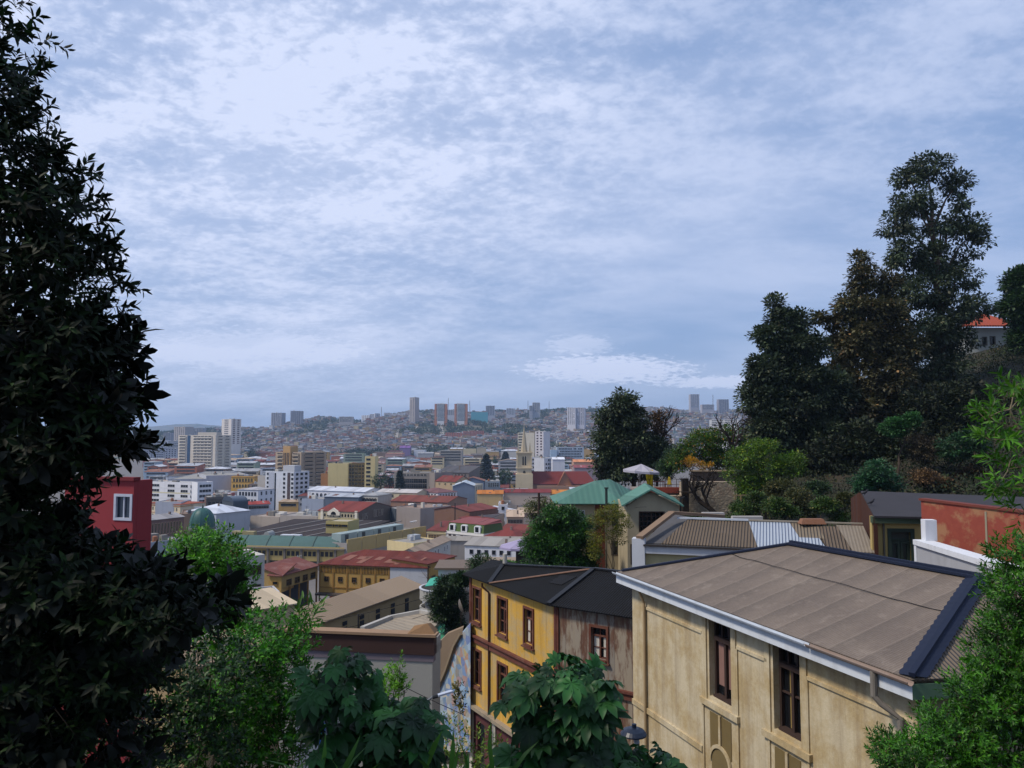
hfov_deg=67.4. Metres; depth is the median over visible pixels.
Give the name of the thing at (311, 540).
market hall
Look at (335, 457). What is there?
city house
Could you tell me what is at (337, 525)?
yellow roof house
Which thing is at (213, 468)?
city house
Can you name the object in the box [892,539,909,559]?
door
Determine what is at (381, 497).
ornate house
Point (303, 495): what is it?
city house
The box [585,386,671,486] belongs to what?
tall dark tree
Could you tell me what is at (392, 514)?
dark shed
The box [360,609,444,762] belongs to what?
roof
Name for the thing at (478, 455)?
city block
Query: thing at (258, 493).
white house
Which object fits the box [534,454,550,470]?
white block
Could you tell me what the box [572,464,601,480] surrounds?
mauve hall
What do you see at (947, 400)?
shrub
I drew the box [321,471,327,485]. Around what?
brown annex
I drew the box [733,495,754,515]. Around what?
garden trellis
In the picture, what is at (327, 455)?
city block
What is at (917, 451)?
shrub
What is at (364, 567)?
louvre window
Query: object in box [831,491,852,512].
shrub
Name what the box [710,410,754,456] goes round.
bare tree
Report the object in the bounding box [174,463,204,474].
city block
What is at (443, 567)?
round balcony house
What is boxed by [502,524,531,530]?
red roofs
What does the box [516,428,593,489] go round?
church
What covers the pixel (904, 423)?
tree
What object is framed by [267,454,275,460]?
city house
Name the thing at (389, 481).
city tree
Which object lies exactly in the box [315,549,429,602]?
school wing
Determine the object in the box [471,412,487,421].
sports hall
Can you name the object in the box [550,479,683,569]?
green roof house
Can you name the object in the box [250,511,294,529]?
tan roof hall
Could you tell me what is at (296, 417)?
apartment tower
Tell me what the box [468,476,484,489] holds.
ornate ruin
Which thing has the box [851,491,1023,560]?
dark roof cottage
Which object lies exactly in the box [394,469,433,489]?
concrete school
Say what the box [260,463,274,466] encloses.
city house
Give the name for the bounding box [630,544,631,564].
window
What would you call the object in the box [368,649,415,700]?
weed spire
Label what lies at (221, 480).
office building
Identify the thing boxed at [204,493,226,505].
brown house
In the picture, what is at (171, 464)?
city house
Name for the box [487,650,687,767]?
castor bean plant
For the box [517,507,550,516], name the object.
city house
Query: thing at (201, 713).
green bush
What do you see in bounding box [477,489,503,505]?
orange roof house
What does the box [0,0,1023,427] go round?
sky
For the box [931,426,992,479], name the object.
tree
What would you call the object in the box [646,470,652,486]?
yellow cloth
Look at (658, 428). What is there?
dry tree
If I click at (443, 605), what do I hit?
ivy tree
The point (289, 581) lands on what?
window
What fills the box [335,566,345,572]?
louvre window
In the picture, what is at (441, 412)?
apartment tower
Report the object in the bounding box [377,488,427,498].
cream house
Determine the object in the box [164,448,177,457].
apartment block
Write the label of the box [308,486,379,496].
white arcade
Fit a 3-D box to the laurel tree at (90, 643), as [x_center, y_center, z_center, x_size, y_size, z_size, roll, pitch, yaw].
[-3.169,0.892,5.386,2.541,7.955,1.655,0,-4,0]
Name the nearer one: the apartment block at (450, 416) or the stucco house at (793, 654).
the stucco house at (793, 654)
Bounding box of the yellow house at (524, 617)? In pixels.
[462,554,633,767]
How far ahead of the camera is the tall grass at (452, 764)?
6.14 m
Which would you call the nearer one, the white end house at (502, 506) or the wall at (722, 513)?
the wall at (722, 513)
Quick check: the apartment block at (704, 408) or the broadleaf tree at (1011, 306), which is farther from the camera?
the apartment block at (704, 408)
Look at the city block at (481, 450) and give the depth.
1238.48 m
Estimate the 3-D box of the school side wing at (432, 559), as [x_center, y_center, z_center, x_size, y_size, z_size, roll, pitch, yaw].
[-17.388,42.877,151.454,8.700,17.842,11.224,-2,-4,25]
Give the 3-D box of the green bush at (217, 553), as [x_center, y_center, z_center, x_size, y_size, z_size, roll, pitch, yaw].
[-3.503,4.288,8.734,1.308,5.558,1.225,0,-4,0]
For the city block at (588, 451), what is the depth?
1237.77 m
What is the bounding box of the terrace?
[630,479,678,494]
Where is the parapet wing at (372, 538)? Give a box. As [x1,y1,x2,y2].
[332,521,425,553]
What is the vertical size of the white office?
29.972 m
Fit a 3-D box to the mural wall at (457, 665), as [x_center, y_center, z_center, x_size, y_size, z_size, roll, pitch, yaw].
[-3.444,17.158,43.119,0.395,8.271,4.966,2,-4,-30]
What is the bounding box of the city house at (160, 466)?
[147,464,167,469]
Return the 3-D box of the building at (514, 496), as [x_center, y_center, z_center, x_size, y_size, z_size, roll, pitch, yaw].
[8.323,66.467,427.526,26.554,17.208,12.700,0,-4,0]
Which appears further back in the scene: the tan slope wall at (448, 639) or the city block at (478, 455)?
the city block at (478, 455)
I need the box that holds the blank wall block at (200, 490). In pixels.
[191,481,212,501]
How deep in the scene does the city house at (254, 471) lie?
716.04 m
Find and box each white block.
[532,456,542,470]
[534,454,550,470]
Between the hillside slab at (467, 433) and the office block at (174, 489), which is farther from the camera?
the hillside slab at (467, 433)
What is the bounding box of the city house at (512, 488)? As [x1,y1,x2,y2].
[500,488,527,494]
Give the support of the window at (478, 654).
in the yellow house at (524, 617)
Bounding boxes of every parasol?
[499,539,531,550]
[623,464,658,483]
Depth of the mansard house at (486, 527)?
273.52 m
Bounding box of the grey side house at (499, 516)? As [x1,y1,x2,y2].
[480,513,503,526]
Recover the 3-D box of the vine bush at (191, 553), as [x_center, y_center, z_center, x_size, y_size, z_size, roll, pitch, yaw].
[-5.823,6.414,13.622,0.940,7.879,0.774,0,-4,0]
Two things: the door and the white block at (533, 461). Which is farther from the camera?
the white block at (533, 461)
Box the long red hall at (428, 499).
[390,495,467,506]
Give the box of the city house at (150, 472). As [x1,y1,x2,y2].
[144,469,173,479]
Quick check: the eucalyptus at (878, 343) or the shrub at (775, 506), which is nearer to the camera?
the shrub at (775, 506)
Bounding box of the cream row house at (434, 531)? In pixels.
[426,521,449,537]
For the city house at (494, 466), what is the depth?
867.43 m
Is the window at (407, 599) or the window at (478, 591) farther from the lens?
the window at (407, 599)
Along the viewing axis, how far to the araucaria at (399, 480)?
446.19 m
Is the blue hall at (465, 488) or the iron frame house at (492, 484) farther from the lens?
the iron frame house at (492, 484)
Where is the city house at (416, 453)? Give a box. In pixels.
[414,450,425,456]
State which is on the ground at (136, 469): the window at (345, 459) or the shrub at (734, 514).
the shrub at (734, 514)
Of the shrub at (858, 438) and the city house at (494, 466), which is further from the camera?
the city house at (494, 466)
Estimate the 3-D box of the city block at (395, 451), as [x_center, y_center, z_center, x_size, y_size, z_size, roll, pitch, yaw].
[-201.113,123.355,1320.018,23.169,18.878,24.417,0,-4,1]
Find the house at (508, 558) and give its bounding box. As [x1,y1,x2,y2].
[482,557,515,562]
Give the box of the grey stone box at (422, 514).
[396,502,450,536]
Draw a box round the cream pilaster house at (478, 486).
[452,483,482,502]
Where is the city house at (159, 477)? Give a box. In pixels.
[149,475,167,480]
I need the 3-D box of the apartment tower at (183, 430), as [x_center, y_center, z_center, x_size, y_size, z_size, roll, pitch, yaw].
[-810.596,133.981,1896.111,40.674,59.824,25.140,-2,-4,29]
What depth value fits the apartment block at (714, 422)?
1488.88 m
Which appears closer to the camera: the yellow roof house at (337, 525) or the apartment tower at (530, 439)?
the yellow roof house at (337, 525)
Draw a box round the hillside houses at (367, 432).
[214,406,750,453]
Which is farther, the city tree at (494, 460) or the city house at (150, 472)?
the city tree at (494, 460)
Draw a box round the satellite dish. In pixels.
[458,599,467,612]
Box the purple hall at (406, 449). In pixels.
[400,445,411,455]
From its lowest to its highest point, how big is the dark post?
4.347 m
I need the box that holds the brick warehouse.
[151,512,184,536]
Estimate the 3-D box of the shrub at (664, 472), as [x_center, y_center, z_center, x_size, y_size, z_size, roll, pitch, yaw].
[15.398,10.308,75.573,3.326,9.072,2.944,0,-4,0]
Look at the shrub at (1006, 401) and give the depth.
73.20 m
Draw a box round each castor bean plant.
[285,645,453,767]
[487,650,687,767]
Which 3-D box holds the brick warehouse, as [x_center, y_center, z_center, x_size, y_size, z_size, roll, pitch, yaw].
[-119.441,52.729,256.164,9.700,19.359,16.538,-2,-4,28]
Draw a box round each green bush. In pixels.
[82,625,267,767]
[137,597,324,767]
[157,516,264,767]
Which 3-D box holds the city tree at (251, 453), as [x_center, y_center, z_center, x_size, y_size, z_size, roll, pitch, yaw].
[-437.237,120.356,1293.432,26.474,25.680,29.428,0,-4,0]
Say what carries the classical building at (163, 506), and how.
on the ground at (136, 469)
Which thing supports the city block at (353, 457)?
on the ground at (136, 469)
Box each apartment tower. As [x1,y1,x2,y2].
[164,432,173,440]
[174,426,193,440]
[194,428,205,434]
[222,418,240,454]
[271,412,285,425]
[290,410,303,423]
[361,415,369,421]
[410,397,418,421]
[434,403,447,425]
[454,403,467,425]
[486,406,494,419]
[506,408,514,417]
[518,431,534,456]
[535,430,549,457]
[567,407,576,430]
[577,407,585,428]
[689,394,699,411]
[717,399,728,413]
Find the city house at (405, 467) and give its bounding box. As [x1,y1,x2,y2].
[402,463,422,470]
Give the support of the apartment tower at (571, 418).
on the ground at (136, 469)
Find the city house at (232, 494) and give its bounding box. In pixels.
[213,491,234,495]
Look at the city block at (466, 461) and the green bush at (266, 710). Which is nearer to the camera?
the green bush at (266, 710)
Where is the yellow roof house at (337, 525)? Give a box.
[326,518,358,532]
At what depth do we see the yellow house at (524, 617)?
36.94 m
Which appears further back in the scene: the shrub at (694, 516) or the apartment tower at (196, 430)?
the apartment tower at (196, 430)
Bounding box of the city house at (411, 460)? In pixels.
[407,458,419,461]
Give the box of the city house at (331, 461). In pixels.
[326,460,340,462]
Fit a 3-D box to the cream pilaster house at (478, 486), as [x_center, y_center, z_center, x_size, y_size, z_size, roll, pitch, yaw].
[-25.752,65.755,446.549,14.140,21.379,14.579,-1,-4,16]
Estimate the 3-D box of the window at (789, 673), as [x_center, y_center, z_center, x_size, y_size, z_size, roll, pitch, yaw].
[7.486,8.181,20.437,0.280,2.252,1.070,1,-4,-19]
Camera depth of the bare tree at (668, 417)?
91.43 m
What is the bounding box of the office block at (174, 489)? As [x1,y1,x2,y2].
[152,479,192,501]
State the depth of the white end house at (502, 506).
327.20 m
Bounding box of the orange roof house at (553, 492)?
[551,489,565,508]
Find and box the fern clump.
[451,679,468,765]
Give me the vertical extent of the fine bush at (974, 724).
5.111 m
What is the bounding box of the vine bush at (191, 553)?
[169,521,211,762]
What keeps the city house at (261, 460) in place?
on the ground at (136, 469)
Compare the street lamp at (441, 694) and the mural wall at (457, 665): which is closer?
the street lamp at (441, 694)
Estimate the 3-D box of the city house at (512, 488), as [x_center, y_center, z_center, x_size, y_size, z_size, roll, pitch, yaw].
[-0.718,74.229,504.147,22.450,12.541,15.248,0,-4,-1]
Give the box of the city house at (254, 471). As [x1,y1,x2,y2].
[234,468,259,474]
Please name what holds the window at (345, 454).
in the city block at (353, 457)
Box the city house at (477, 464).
[469,462,482,468]
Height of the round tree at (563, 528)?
13.301 m
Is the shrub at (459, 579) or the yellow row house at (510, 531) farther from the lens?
the yellow row house at (510, 531)
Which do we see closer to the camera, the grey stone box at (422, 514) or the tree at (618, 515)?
the tree at (618, 515)
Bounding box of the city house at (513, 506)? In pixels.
[508,505,534,508]
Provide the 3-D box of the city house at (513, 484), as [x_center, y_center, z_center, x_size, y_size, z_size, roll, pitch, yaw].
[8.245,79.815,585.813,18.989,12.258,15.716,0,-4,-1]
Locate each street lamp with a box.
[427,690,452,707]
[620,723,646,759]
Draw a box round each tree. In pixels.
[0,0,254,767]
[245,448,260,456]
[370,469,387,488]
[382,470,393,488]
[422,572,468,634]
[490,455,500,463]
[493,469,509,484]
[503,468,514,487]
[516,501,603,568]
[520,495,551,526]
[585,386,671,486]
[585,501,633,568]
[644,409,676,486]
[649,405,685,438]
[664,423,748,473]
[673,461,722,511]
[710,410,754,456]
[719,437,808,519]
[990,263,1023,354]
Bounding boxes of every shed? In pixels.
[151,533,182,560]
[248,586,279,591]
[390,500,413,522]
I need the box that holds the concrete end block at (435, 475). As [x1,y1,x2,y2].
[429,470,452,487]
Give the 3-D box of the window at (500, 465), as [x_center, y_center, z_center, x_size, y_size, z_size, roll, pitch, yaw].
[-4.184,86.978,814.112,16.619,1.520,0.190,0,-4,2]
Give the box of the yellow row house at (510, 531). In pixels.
[485,526,529,536]
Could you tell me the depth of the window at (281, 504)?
458.13 m
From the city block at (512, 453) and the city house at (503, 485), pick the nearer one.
the city house at (503, 485)
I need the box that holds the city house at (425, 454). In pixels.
[418,452,433,457]
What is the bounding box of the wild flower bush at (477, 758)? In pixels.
[436,711,515,767]
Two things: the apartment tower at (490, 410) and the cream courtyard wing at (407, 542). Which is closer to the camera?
the cream courtyard wing at (407, 542)
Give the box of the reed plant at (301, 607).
[278,590,327,767]
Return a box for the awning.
[516,551,527,562]
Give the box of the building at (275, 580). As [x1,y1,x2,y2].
[267,563,296,592]
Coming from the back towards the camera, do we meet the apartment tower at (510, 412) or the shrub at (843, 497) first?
the apartment tower at (510, 412)
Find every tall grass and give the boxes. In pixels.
[267,732,379,767]
[417,722,537,767]
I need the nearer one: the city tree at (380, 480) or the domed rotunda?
the domed rotunda
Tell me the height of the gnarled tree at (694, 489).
4.985 m
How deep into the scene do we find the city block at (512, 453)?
1170.01 m
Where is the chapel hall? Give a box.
[145,576,421,767]
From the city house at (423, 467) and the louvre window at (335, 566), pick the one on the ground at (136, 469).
the city house at (423, 467)
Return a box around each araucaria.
[394,470,406,488]
[480,453,495,479]
[501,451,509,459]
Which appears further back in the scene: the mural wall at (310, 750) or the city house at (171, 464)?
the city house at (171, 464)
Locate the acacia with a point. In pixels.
(1012, 436)
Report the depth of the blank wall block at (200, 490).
419.57 m
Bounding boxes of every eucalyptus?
[732,291,861,460]
[807,309,860,416]
[825,248,938,427]
[873,148,1000,387]
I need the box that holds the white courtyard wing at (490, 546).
[464,537,523,559]
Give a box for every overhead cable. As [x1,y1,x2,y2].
[318,598,422,621]
[333,646,464,715]
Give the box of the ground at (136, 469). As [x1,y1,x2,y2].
[22,345,1023,767]
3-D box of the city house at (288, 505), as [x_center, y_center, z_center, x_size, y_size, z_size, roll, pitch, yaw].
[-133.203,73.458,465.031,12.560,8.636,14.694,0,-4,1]
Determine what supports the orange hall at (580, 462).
on the ground at (136, 469)
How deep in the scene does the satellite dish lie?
41.80 m
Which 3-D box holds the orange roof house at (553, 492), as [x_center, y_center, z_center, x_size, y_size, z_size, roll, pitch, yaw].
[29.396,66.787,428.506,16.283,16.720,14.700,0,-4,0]
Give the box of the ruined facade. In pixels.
[206,490,231,505]
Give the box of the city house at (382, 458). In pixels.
[379,457,388,460]
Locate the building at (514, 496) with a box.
[503,488,550,504]
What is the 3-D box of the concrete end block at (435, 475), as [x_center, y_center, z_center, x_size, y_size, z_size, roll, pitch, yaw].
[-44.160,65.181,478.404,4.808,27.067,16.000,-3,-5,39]
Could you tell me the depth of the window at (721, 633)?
23.54 m
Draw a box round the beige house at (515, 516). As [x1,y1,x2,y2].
[506,509,524,523]
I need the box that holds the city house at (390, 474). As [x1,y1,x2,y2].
[379,473,392,479]
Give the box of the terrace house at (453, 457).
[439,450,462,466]
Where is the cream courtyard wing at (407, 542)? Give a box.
[387,530,433,550]
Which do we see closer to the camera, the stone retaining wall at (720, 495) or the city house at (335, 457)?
the stone retaining wall at (720, 495)
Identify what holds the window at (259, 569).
in the white office
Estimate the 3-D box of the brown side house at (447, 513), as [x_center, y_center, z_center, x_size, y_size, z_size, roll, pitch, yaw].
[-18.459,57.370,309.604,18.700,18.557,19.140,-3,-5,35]
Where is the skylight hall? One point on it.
(465, 471)
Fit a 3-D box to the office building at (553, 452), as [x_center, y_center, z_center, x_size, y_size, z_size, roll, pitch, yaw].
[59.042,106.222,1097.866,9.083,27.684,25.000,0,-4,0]
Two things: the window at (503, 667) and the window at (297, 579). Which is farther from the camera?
the window at (297, 579)
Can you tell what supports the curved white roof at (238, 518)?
on the ground at (136, 469)
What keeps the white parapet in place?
on the ground at (136, 469)
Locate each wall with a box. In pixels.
[295,720,339,767]
[440,623,470,751]
[440,626,463,677]
[458,515,494,518]
[659,470,736,520]
[701,512,724,520]
[731,516,762,541]
[919,498,1023,564]
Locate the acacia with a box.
[962,366,1023,539]
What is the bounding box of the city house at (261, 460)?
[253,459,266,462]
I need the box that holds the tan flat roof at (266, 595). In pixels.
[223,587,296,634]
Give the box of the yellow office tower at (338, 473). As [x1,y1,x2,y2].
[328,461,348,486]
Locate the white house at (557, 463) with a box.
[551,456,564,470]
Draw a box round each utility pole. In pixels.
[454,503,455,519]
[532,493,545,518]
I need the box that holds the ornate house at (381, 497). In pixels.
[361,491,391,505]
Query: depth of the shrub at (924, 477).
57.29 m
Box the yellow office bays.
[349,463,364,486]
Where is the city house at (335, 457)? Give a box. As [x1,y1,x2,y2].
[331,455,342,459]
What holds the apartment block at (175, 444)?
on the ground at (136, 469)
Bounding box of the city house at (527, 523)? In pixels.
[524,517,534,524]
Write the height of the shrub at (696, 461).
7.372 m
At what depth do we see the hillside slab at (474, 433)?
1746.53 m
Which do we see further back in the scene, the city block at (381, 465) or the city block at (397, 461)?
the city block at (397, 461)
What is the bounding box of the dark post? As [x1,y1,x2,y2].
[681,478,688,515]
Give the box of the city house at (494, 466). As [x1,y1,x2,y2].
[492,463,497,470]
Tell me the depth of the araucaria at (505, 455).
993.60 m
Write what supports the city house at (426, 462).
on the ground at (136, 469)
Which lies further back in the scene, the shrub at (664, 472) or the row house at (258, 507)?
the row house at (258, 507)
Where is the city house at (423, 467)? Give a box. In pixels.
[414,465,431,470]
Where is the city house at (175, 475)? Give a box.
[166,473,184,479]
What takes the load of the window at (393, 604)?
in the chapel hall
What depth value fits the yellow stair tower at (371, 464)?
497.55 m
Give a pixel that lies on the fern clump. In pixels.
(460, 705)
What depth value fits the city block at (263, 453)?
1315.00 m
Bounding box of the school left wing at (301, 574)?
[264,556,318,606]
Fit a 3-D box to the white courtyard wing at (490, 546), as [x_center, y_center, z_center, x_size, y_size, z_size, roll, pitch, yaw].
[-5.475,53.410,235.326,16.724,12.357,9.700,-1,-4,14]
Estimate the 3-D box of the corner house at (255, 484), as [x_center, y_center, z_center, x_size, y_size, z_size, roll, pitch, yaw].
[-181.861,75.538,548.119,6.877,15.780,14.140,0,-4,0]
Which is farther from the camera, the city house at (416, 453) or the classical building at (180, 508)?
the city house at (416, 453)
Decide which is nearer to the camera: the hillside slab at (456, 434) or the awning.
the awning
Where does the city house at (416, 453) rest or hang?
on the ground at (136, 469)
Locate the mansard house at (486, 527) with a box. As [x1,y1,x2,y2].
[445,517,502,535]
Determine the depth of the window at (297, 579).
143.77 m
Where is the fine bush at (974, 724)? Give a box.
[863,528,1023,767]
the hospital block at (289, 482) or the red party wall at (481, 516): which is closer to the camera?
the red party wall at (481, 516)
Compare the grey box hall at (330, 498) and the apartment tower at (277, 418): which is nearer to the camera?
the grey box hall at (330, 498)
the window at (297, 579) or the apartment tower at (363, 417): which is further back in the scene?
the apartment tower at (363, 417)
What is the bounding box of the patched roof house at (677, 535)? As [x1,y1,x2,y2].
[632,511,874,566]
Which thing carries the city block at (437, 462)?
on the ground at (136, 469)
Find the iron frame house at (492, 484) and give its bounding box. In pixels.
[485,479,499,489]
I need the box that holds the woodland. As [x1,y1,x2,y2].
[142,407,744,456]
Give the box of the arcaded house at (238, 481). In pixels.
[231,471,257,490]
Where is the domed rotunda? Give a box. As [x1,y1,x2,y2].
[188,505,215,552]
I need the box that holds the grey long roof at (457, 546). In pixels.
[446,536,523,559]
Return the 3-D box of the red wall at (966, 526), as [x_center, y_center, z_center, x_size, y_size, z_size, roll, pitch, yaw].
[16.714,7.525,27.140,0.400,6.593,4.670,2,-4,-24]
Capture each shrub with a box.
[448,570,468,757]
[464,552,507,570]
[530,560,568,565]
[652,443,681,481]
[679,455,714,469]
[683,511,706,519]
[725,512,744,520]
[727,490,769,515]
[759,476,801,519]
[759,495,802,520]
[784,485,821,519]
[789,414,939,476]
[801,479,832,525]
[807,494,850,525]
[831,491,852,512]
[847,457,907,493]
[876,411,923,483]
[878,377,1017,438]
[902,432,940,468]
[903,467,960,493]
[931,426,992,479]
[953,463,988,478]
[996,393,1023,407]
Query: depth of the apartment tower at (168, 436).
1995.67 m
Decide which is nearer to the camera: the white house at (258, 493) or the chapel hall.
the chapel hall
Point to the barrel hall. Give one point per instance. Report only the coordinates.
(240, 501)
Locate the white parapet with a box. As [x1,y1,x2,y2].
[913,519,1021,585]
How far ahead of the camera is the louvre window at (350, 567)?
148.35 m
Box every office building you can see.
[168,471,236,481]
[198,469,248,490]
[550,449,556,457]
[556,446,583,458]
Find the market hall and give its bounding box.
[221,519,400,570]
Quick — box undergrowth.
[714,340,1023,525]
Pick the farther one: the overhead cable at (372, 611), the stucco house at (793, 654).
the overhead cable at (372, 611)
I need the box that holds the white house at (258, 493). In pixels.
[237,486,274,510]
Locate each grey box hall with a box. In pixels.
[302,495,323,510]
[323,493,362,506]
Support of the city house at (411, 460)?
on the ground at (136, 469)
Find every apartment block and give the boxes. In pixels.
[143,449,153,457]
[154,439,170,446]
[154,447,167,457]
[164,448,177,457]
[167,440,177,447]
[275,446,325,486]
[447,409,453,421]
[529,406,531,418]
[532,402,539,418]
[700,404,713,412]
[709,419,739,449]
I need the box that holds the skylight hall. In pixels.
[441,465,479,477]
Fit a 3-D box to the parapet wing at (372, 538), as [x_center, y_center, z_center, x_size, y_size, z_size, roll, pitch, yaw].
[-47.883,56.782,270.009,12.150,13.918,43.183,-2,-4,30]
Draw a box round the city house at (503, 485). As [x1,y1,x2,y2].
[500,483,509,487]
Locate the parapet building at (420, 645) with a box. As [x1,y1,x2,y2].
[279,623,441,767]
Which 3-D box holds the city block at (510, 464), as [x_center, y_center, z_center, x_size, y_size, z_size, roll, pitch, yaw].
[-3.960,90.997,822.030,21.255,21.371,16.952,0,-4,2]
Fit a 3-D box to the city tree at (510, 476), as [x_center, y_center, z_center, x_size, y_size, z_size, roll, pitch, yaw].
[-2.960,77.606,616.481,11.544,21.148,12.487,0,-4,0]
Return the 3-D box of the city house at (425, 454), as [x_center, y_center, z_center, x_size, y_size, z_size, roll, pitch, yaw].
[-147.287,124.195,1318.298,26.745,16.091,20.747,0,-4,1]
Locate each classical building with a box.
[152,500,204,514]
[155,498,190,513]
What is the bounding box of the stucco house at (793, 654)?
[612,540,1023,767]
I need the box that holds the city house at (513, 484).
[510,481,515,487]
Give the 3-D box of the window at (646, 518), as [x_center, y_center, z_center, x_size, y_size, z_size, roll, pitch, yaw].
[10.026,9.873,55.175,1.864,1.454,0.280,0,-4,0]
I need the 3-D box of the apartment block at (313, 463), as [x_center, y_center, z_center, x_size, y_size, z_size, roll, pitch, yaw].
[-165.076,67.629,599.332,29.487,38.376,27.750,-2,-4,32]
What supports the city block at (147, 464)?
on the ground at (136, 469)
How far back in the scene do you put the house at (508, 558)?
81.96 m
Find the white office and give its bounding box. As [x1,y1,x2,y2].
[204,549,264,636]
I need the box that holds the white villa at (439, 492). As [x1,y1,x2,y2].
[425,486,457,495]
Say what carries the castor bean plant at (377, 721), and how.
on the ground at (136, 469)
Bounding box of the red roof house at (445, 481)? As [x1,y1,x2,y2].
[435,475,471,489]
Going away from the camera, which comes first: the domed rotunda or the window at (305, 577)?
the window at (305, 577)
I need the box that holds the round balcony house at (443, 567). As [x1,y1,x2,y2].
[419,560,481,632]
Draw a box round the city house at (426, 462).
[409,460,430,464]
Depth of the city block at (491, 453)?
1308.87 m
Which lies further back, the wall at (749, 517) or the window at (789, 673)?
the wall at (749, 517)
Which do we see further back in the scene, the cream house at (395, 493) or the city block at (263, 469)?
the city block at (263, 469)
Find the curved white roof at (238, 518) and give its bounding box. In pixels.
[186,503,249,538]
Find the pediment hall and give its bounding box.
[317,500,392,519]
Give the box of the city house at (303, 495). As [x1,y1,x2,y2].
[298,491,307,511]
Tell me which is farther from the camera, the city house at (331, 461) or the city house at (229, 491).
the city house at (331, 461)
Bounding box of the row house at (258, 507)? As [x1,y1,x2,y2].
[248,500,270,515]
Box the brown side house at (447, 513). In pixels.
[434,503,497,524]
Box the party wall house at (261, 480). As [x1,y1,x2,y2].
[258,473,265,486]
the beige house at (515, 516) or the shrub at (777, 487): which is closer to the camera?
the shrub at (777, 487)
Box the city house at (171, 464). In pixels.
[167,460,177,468]
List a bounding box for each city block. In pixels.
[143,460,162,475]
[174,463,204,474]
[231,454,241,457]
[237,458,255,461]
[237,461,259,467]
[255,451,270,456]
[260,466,274,474]
[319,451,329,459]
[343,452,365,462]
[374,452,386,456]
[378,462,385,472]
[385,453,404,456]
[386,458,405,464]
[387,450,402,452]
[431,456,444,468]
[463,448,475,454]
[463,457,480,464]
[471,453,482,457]
[477,447,486,455]
[486,451,498,455]
[498,459,516,473]
[501,449,516,457]
[584,449,593,457]
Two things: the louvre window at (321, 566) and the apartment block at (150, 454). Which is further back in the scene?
the apartment block at (150, 454)
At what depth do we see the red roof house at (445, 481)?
464.87 m
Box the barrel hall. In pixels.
[222,495,247,508]
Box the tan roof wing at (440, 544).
[404,535,451,554]
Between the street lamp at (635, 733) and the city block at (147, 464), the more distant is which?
the city block at (147, 464)
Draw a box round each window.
[113,494,132,520]
[177,470,194,471]
[248,564,261,575]
[281,504,295,505]
[286,578,291,585]
[295,576,299,582]
[303,574,307,580]
[321,566,331,572]
[324,576,328,581]
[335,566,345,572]
[345,454,361,455]
[345,459,361,460]
[350,567,359,573]
[360,614,363,625]
[364,567,373,573]
[376,608,379,619]
[378,568,387,574]
[391,603,394,614]
[405,598,408,611]
[470,585,481,627]
[471,646,481,691]
[495,595,507,640]
[496,660,507,701]
[500,462,515,463]
[500,465,515,466]
[521,605,534,651]
[588,624,609,665]
[611,541,617,555]
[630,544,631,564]
[639,511,664,531]
[713,622,730,705]
[778,647,800,740]
[982,337,987,345]
[989,336,995,344]
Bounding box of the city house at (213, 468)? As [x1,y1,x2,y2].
[204,466,231,470]
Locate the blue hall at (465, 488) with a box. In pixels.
[453,480,475,503]
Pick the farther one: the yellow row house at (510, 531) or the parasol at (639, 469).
the yellow row house at (510, 531)
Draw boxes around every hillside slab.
[445,432,461,436]
[463,431,471,435]
[472,430,483,435]
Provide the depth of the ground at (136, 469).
80.53 m
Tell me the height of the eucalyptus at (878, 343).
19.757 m
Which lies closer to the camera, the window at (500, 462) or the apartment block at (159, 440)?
the window at (500, 462)
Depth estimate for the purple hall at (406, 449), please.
1375.24 m
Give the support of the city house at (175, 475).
on the ground at (136, 469)
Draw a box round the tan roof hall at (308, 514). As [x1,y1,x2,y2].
[280,506,317,521]
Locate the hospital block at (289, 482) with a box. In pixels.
[265,465,308,509]
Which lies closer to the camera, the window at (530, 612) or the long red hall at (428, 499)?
the window at (530, 612)
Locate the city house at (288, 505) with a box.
[278,498,297,511]
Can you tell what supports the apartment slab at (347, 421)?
on the ground at (136, 469)
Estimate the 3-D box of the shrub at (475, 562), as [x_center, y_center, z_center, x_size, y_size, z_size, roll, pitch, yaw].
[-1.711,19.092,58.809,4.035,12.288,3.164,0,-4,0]
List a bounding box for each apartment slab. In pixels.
[178,432,231,468]
[339,416,353,425]
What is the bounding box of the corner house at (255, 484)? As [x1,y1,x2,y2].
[249,479,257,487]
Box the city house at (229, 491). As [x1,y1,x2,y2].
[213,490,236,494]
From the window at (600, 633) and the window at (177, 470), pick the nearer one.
the window at (600, 633)
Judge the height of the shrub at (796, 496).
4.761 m
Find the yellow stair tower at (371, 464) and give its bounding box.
[364,451,377,487]
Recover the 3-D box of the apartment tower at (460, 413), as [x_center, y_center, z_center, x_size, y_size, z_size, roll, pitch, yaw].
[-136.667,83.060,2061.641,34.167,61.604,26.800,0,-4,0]
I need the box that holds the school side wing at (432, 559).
[390,550,456,581]
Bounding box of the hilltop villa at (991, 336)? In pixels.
[930,314,1010,354]
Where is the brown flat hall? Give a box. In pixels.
[181,504,200,533]
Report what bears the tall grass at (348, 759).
on the ground at (136, 469)
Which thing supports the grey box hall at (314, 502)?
on the ground at (136, 469)
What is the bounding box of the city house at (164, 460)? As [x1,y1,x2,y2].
[148,459,169,462]
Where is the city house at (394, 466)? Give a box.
[386,464,401,469]
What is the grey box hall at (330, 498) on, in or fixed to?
on the ground at (136, 469)
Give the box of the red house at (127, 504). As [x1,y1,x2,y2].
[61,476,152,762]
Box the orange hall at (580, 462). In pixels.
[572,459,594,465]
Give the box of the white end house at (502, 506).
[498,500,510,524]

